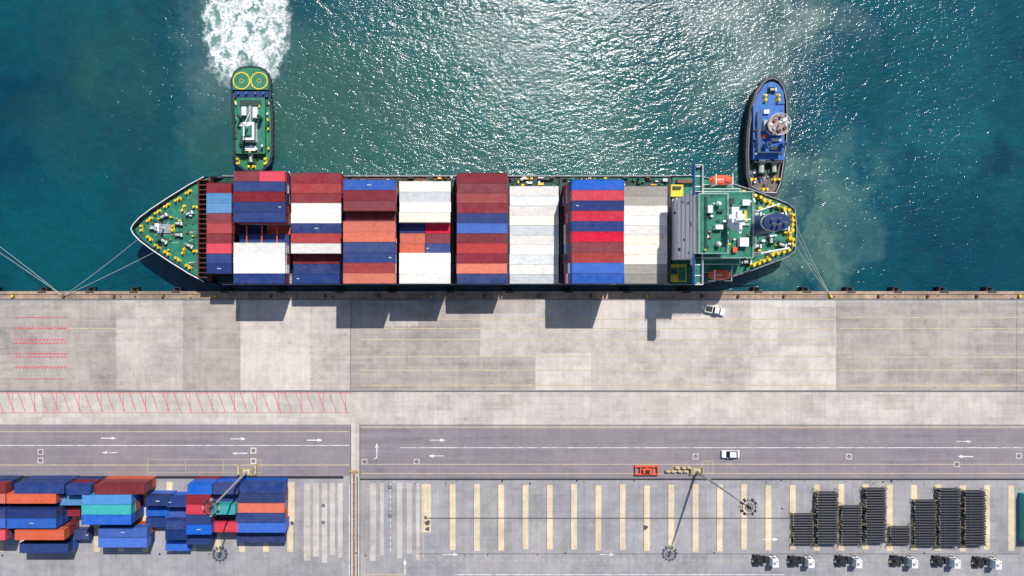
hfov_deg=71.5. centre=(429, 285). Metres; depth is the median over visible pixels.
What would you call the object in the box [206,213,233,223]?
shipping container
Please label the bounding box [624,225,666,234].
shipping container
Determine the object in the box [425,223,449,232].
shipping container
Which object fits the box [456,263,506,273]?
shipping container
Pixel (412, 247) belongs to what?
shipping container
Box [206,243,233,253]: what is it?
shipping container
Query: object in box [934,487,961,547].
steel pipe stack
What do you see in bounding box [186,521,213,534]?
shipping container
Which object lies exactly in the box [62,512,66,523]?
shipping container
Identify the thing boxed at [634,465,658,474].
container spreader
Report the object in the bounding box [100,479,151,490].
shipping container
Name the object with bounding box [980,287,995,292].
quay fender
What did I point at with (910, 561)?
terminal tractor
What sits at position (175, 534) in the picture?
shipping container
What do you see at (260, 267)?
shipping container
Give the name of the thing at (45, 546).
shipping container
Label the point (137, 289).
quay fender
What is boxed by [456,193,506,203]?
shipping container
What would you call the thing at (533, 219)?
shipping container
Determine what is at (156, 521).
shipping container
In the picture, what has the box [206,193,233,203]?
shipping container
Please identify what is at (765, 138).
blue tugboat
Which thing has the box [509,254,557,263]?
shipping container
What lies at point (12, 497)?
shipping container
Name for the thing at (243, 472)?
mast light
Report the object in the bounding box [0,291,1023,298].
quay coping kerb
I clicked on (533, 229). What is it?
shipping container
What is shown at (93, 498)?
shipping container
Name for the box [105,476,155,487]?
shipping container
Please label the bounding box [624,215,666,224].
shipping container
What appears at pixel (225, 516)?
shipping container
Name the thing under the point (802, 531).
steel pipe stack
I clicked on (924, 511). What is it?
steel pipe stack
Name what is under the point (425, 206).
shipping container
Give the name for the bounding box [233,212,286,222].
shipping container
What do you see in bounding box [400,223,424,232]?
shipping container
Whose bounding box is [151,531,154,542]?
shipping container
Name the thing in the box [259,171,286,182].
shipping container
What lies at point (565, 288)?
quay fender
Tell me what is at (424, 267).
shipping container
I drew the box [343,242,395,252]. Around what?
shipping container
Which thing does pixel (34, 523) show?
shipping container
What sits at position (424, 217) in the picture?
shipping container
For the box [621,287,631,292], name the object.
quay fender
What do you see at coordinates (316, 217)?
shipping container
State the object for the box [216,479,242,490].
shipping container
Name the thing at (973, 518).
steel pipe stack
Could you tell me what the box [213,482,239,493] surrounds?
shipping container
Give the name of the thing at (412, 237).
shipping container
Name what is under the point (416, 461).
manhole cover
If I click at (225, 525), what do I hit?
shipping container
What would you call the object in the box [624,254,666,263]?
shipping container
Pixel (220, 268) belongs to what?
shipping container
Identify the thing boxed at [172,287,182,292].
quay fender
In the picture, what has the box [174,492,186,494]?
shipping container
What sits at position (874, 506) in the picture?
steel pipe stack
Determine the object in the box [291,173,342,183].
shipping container
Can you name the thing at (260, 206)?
shipping container
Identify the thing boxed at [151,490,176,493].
shipping container
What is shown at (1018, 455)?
manhole cover
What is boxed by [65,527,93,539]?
shipping container
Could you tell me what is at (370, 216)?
shipping container
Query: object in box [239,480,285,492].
shipping container
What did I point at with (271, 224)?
shipping container
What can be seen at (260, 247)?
shipping container
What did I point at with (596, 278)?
shipping container
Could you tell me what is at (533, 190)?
shipping container
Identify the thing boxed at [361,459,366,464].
manhole cover
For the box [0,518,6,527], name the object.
shipping container
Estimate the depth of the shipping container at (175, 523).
174.88 m
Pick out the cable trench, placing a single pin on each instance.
(354, 472)
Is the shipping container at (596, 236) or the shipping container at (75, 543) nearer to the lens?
the shipping container at (596, 236)
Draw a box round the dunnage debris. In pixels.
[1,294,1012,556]
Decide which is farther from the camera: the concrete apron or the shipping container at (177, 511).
the concrete apron
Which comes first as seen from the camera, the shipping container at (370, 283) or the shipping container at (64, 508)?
the shipping container at (370, 283)
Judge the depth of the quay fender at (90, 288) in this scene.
180.70 m
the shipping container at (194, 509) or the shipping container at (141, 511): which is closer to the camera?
the shipping container at (194, 509)
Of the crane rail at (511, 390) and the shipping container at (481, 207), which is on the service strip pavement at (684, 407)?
the crane rail at (511, 390)
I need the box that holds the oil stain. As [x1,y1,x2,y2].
[290,508,782,530]
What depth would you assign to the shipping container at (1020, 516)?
179.25 m
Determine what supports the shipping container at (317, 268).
on the shipping container
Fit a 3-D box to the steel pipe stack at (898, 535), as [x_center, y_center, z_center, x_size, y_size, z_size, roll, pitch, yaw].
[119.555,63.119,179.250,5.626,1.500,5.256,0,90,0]
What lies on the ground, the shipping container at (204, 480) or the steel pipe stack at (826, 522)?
the steel pipe stack at (826, 522)
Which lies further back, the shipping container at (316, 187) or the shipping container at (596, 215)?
the shipping container at (316, 187)
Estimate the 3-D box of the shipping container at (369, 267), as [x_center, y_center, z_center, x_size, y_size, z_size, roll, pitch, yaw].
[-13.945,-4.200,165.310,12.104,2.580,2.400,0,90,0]
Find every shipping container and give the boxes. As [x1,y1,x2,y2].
[0,475,23,481]
[0,478,17,489]
[0,481,11,493]
[0,491,10,503]
[0,505,11,518]
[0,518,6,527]
[0,528,10,539]
[6,491,60,503]
[7,505,61,518]
[7,515,61,527]
[11,528,16,535]
[13,502,66,514]
[14,481,68,493]
[15,527,68,539]
[19,540,72,552]
[21,478,73,482]
[28,475,79,480]
[59,494,81,504]
[59,523,73,535]
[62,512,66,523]
[65,520,78,532]
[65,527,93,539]
[66,482,94,494]
[67,505,80,515]
[73,479,100,483]
[73,540,78,548]
[78,477,104,480]
[81,502,134,514]
[81,512,134,524]
[82,492,135,504]
[95,482,147,493]
[98,524,150,536]
[98,534,150,546]
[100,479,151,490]
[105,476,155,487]
[133,521,154,532]
[135,498,139,510]
[135,508,139,520]
[140,495,143,506]
[140,505,143,516]
[146,493,173,505]
[146,506,170,515]
[146,516,167,526]
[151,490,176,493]
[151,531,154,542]
[165,507,185,517]
[165,517,186,529]
[165,530,188,539]
[165,540,192,550]
[167,495,185,506]
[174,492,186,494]
[186,494,213,503]
[186,502,212,513]
[186,514,213,523]
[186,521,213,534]
[186,533,213,544]
[187,482,214,493]
[191,479,218,481]
[195,476,221,478]
[206,183,233,192]
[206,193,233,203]
[206,203,233,213]
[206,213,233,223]
[206,233,233,243]
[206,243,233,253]
[206,253,233,263]
[207,223,234,233]
[207,264,233,273]
[210,502,237,514]
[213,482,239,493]
[214,494,234,501]
[214,519,237,531]
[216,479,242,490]
[217,515,234,518]
[220,476,245,479]
[233,192,286,202]
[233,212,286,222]
[233,253,286,262]
[233,273,286,283]
[234,171,258,180]
[234,181,286,192]
[234,202,286,212]
[234,243,286,252]
[234,263,286,272]
[235,491,285,502]
[235,511,285,522]
[236,531,286,542]
[237,214,288,223]
[237,501,285,512]
[237,520,287,532]
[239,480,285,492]
[240,215,290,224]
[240,234,290,243]
[242,225,266,233]
[244,478,287,488]
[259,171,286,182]
[267,225,290,234]
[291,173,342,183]
[291,183,342,193]
[291,193,342,203]
[291,203,342,213]
[291,213,342,223]
[291,223,342,233]
[291,233,342,243]
[291,243,342,253]
[293,254,342,263]
[293,264,342,273]
[293,274,343,283]
[343,180,395,189]
[343,190,395,199]
[343,200,395,211]
[343,221,395,231]
[343,232,395,241]
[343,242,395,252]
[343,252,395,262]
[343,263,395,272]
[343,273,395,282]
[345,212,395,221]
[345,283,395,283]
[399,181,450,191]
[399,192,450,201]
[399,212,449,222]
[399,253,450,262]
[399,263,449,272]
[399,273,450,283]
[400,202,450,212]
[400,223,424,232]
[400,233,424,242]
[400,243,424,252]
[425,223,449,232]
[425,233,449,242]
[425,243,449,252]
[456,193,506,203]
[456,233,506,243]
[456,243,506,253]
[456,253,506,263]
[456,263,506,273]
[457,173,507,182]
[457,183,507,192]
[457,203,506,212]
[457,213,506,222]
[457,223,506,232]
[457,274,507,283]
[509,186,558,195]
[509,196,558,205]
[509,206,557,214]
[509,215,558,224]
[509,225,558,234]
[509,235,558,244]
[509,245,558,253]
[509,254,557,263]
[509,264,557,273]
[509,274,558,283]
[563,184,565,195]
[563,234,565,244]
[565,223,567,233]
[570,180,623,190]
[570,190,623,200]
[570,200,623,211]
[570,211,623,221]
[570,221,623,231]
[570,232,623,241]
[570,242,623,252]
[570,252,623,262]
[570,263,623,272]
[570,273,623,283]
[624,186,667,195]
[624,196,666,205]
[624,206,666,214]
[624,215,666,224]
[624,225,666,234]
[624,235,666,244]
[624,245,666,253]
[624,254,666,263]
[624,264,667,273]
[624,274,667,283]
[1018,492,1023,541]
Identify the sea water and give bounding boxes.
[0,0,1023,290]
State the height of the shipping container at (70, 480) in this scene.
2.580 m
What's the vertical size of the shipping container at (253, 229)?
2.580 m
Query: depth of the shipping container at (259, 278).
166.66 m
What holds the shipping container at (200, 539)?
on the shipping container
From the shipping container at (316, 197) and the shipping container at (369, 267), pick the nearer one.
the shipping container at (369, 267)
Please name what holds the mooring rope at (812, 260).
attached to the container ship
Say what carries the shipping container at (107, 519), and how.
on the shipping container at (137, 514)
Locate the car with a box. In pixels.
[721,450,739,458]
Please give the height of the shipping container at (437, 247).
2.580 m
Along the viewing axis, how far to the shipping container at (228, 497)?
174.88 m
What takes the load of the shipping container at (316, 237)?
on the shipping container
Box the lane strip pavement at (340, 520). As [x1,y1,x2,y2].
[304,483,419,562]
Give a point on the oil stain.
(427, 522)
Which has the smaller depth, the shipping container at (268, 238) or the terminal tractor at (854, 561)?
the shipping container at (268, 238)
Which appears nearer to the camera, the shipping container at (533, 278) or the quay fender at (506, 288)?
the shipping container at (533, 278)
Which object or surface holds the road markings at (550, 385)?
on the road
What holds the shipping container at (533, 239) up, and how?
on the container ship
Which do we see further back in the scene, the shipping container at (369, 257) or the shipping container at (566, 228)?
the shipping container at (566, 228)
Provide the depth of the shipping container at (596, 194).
164.07 m
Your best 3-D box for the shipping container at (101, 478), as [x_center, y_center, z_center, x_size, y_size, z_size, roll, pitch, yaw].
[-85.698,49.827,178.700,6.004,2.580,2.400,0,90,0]
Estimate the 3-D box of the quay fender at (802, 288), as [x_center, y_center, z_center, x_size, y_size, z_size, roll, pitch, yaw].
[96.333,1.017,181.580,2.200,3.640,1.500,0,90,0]
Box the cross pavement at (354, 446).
[351,424,358,575]
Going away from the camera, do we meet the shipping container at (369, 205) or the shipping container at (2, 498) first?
the shipping container at (369, 205)
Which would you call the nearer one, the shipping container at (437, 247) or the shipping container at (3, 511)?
the shipping container at (437, 247)
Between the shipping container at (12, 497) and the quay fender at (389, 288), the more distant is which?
the quay fender at (389, 288)
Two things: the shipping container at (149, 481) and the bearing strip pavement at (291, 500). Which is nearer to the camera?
the shipping container at (149, 481)
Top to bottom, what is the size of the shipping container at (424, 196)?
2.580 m
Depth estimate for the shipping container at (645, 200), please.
174.47 m
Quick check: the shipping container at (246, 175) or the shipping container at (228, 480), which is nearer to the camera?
the shipping container at (246, 175)
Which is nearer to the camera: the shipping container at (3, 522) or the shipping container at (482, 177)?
the shipping container at (482, 177)
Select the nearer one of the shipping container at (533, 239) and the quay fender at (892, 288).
the shipping container at (533, 239)
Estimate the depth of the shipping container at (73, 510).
177.48 m
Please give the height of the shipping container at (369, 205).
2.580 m
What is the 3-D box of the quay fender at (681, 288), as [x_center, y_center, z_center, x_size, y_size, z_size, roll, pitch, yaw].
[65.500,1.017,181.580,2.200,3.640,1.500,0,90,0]
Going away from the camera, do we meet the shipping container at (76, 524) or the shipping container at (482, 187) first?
the shipping container at (482, 187)
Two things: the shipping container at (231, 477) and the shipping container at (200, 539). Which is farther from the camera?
the shipping container at (231, 477)
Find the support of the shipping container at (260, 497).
on the shipping container
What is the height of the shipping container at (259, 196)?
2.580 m
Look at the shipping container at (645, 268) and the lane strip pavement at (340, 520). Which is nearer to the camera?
the shipping container at (645, 268)
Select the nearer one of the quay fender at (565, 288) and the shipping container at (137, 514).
the shipping container at (137, 514)
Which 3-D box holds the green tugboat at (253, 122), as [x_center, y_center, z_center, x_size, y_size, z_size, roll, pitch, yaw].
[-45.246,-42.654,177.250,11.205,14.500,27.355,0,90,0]
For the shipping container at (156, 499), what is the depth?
174.88 m
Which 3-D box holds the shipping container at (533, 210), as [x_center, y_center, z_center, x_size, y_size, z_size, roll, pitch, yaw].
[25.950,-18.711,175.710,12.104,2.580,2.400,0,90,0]
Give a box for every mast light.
[202,468,252,516]
[690,467,757,515]
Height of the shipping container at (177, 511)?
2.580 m
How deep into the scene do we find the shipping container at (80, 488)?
172.28 m
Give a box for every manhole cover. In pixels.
[37,449,42,454]
[37,457,42,462]
[250,448,255,453]
[250,458,255,463]
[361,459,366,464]
[414,459,419,464]
[846,454,851,458]
[954,461,959,466]
[1016,453,1021,458]
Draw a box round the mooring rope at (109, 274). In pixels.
[64,252,153,295]
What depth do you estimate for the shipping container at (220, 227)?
169.28 m
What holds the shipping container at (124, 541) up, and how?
on the shipping container at (152, 536)
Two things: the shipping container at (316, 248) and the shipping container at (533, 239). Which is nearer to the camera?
the shipping container at (316, 248)
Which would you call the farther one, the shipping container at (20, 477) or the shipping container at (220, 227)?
the shipping container at (20, 477)
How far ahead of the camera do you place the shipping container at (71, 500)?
174.88 m
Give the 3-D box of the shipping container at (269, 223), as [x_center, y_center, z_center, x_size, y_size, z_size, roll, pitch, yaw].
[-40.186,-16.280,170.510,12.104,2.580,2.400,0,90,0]
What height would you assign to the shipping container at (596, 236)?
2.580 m
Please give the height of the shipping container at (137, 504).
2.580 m
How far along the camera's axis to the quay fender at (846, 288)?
180.84 m
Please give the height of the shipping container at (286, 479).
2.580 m
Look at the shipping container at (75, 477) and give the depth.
179.03 m
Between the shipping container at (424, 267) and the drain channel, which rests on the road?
the drain channel
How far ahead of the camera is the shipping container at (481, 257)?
169.27 m
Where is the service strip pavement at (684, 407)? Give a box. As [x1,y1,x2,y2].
[0,392,1023,423]
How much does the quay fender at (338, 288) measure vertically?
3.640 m
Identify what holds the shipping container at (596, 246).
on the shipping container
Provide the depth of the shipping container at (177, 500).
174.88 m
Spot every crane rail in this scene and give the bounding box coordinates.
[0,299,1023,299]
[0,390,1023,391]
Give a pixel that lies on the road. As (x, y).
(215, 460)
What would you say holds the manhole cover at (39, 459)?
on the road
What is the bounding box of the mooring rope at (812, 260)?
[797,228,829,293]
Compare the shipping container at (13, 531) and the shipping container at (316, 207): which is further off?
the shipping container at (13, 531)
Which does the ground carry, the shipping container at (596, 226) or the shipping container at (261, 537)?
the shipping container at (261, 537)
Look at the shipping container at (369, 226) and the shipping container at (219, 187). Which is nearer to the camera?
the shipping container at (369, 226)
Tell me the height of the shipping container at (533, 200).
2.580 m
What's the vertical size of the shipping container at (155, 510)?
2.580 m
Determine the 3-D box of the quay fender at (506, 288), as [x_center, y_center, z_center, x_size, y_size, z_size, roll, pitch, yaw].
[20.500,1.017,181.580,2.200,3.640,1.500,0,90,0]
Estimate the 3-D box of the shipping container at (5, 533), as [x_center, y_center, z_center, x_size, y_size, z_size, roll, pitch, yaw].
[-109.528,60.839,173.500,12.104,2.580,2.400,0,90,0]
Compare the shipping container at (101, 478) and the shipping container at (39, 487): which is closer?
the shipping container at (39, 487)
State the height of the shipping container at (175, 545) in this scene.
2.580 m
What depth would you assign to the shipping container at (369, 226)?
164.06 m
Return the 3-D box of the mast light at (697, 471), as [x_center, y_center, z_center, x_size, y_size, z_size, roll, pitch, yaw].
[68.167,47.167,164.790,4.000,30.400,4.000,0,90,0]
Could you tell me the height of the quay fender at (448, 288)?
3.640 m
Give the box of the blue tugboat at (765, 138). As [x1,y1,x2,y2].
[742,76,790,196]
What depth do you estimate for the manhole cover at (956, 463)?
179.97 m
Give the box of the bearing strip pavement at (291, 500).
[0,482,1013,551]
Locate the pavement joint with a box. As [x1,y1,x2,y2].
[350,301,359,575]
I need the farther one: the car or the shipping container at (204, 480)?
the car
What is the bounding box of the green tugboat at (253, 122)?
[230,66,274,170]
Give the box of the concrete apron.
[0,300,1023,389]
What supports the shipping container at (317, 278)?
on the shipping container
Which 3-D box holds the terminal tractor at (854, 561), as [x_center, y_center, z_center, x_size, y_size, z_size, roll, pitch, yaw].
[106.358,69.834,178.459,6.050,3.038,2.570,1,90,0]
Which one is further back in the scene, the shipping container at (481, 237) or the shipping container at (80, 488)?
the shipping container at (80, 488)
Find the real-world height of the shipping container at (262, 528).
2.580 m
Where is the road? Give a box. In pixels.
[0,424,1023,478]
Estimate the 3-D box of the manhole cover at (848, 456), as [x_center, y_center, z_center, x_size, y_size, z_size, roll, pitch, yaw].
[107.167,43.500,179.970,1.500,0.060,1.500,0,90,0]
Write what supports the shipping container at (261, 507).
on the shipping container
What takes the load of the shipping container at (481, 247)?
on the shipping container
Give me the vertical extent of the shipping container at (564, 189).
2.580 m
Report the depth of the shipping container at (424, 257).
166.68 m
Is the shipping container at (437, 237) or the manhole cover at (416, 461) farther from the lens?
the manhole cover at (416, 461)
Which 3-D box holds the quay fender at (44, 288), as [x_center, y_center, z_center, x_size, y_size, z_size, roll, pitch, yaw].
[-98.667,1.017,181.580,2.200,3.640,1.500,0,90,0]
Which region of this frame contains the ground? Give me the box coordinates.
[0,476,1023,575]
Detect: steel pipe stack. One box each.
[790,512,814,545]
[813,488,839,545]
[838,502,863,545]
[861,486,887,543]
[887,523,912,545]
[910,498,937,547]
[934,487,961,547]
[960,488,987,546]
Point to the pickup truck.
(714, 310)
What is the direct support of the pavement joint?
on the service strip pavement at (684, 407)
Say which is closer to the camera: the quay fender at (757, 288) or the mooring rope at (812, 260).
the mooring rope at (812, 260)
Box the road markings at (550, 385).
[0,317,1023,574]
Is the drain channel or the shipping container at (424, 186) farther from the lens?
the drain channel
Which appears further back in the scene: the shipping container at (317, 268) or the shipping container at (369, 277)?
the shipping container at (317, 268)
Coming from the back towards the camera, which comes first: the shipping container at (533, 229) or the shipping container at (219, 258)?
the shipping container at (533, 229)
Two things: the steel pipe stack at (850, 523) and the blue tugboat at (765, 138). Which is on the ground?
the steel pipe stack at (850, 523)
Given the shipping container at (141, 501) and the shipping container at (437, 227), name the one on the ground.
the shipping container at (141, 501)
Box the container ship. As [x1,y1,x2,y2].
[130,165,796,284]
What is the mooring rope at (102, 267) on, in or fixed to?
attached to the container ship
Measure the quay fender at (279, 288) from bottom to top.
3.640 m
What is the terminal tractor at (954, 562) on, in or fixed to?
on the ground
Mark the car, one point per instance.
(727, 454)
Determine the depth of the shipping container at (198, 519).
172.28 m
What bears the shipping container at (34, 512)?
on the shipping container at (64, 508)
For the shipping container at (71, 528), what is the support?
on the shipping container at (76, 524)
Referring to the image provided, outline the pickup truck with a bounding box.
[704,305,725,315]
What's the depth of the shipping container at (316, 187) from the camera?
169.29 m
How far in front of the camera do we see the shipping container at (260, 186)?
166.68 m
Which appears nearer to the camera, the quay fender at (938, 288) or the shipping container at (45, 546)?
the shipping container at (45, 546)
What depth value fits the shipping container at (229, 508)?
172.28 m
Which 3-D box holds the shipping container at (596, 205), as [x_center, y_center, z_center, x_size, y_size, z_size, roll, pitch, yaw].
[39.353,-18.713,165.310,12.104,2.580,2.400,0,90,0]
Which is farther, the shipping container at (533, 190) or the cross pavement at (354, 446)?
the cross pavement at (354, 446)
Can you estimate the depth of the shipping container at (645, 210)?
174.48 m
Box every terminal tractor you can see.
[753,554,778,567]
[788,555,814,567]
[835,555,861,567]
[890,555,917,567]
[932,555,960,568]
[972,556,1001,569]
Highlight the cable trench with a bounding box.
[349,470,358,575]
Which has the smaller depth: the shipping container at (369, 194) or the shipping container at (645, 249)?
the shipping container at (369, 194)
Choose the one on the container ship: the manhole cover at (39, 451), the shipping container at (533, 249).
the shipping container at (533, 249)
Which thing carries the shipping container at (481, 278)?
on the shipping container
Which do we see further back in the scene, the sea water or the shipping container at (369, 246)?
the sea water
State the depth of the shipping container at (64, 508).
175.57 m
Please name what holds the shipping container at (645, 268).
on the container ship
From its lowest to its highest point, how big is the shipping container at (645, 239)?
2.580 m
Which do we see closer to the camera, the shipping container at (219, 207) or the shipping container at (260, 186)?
the shipping container at (260, 186)
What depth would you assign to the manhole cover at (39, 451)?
179.97 m
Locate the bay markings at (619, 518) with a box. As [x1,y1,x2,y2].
[428,485,790,550]
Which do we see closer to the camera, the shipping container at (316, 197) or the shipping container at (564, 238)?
the shipping container at (316, 197)
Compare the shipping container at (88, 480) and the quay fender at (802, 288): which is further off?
the quay fender at (802, 288)
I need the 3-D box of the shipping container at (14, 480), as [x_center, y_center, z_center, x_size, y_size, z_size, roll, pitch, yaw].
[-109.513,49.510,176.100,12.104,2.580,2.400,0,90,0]
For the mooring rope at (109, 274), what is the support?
attached to the container ship
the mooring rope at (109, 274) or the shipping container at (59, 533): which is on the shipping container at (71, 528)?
the shipping container at (59, 533)
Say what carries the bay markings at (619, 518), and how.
on the ground
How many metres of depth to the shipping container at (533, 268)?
174.48 m
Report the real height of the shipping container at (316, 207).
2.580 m
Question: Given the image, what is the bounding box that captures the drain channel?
[24,425,1023,479]
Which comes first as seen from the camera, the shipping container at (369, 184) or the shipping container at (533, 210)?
the shipping container at (369, 184)
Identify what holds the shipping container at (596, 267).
on the shipping container
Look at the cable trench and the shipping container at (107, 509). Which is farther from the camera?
the cable trench
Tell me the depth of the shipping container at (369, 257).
164.06 m
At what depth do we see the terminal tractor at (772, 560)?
178.82 m
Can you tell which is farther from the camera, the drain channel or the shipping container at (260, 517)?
the drain channel
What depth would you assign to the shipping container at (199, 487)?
172.28 m
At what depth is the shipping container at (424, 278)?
166.66 m
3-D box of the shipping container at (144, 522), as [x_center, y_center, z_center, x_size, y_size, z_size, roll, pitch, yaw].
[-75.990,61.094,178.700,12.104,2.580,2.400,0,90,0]
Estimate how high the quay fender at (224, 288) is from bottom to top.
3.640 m
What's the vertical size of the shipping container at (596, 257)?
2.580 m
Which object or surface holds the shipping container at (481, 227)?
on the shipping container
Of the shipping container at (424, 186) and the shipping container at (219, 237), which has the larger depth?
the shipping container at (219, 237)
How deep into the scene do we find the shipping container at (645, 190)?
174.47 m
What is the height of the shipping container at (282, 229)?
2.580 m
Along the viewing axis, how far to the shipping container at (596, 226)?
164.07 m
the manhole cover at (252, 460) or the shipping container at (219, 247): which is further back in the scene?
the manhole cover at (252, 460)
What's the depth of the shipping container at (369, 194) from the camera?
164.09 m
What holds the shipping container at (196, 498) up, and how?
on the shipping container
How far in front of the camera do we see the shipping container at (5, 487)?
172.76 m
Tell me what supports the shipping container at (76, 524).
on the ground
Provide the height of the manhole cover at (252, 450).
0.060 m
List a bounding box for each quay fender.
[38,287,49,292]
[85,287,97,292]
[129,287,140,292]
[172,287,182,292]
[221,287,231,292]
[276,287,285,292]
[335,287,343,292]
[387,287,395,292]
[446,287,454,292]
[505,287,513,292]
[563,287,572,292]
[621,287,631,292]
[679,287,689,292]
[750,287,761,292]
[798,287,810,292]
[842,287,855,292]
[887,287,901,292]
[933,287,948,292]
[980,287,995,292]
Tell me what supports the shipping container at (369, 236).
on the shipping container
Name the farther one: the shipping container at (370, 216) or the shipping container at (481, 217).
the shipping container at (481, 217)
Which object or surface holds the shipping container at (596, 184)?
on the shipping container
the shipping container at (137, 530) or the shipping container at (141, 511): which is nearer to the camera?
the shipping container at (137, 530)
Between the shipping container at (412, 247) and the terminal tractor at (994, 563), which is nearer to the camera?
the shipping container at (412, 247)
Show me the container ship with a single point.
(721, 227)
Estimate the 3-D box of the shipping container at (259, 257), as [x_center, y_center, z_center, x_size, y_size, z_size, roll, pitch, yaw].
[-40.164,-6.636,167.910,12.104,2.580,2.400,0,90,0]
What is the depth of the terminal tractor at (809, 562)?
178.85 m
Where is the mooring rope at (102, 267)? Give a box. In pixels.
[65,239,137,294]
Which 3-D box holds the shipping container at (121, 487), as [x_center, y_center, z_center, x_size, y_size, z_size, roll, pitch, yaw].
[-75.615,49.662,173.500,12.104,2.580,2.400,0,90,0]
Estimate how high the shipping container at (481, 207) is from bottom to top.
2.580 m
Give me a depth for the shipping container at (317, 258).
171.87 m
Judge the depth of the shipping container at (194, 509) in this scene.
172.27 m
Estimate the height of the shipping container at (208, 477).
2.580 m
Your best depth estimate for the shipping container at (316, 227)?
169.27 m
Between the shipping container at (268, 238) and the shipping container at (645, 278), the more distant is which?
the shipping container at (645, 278)

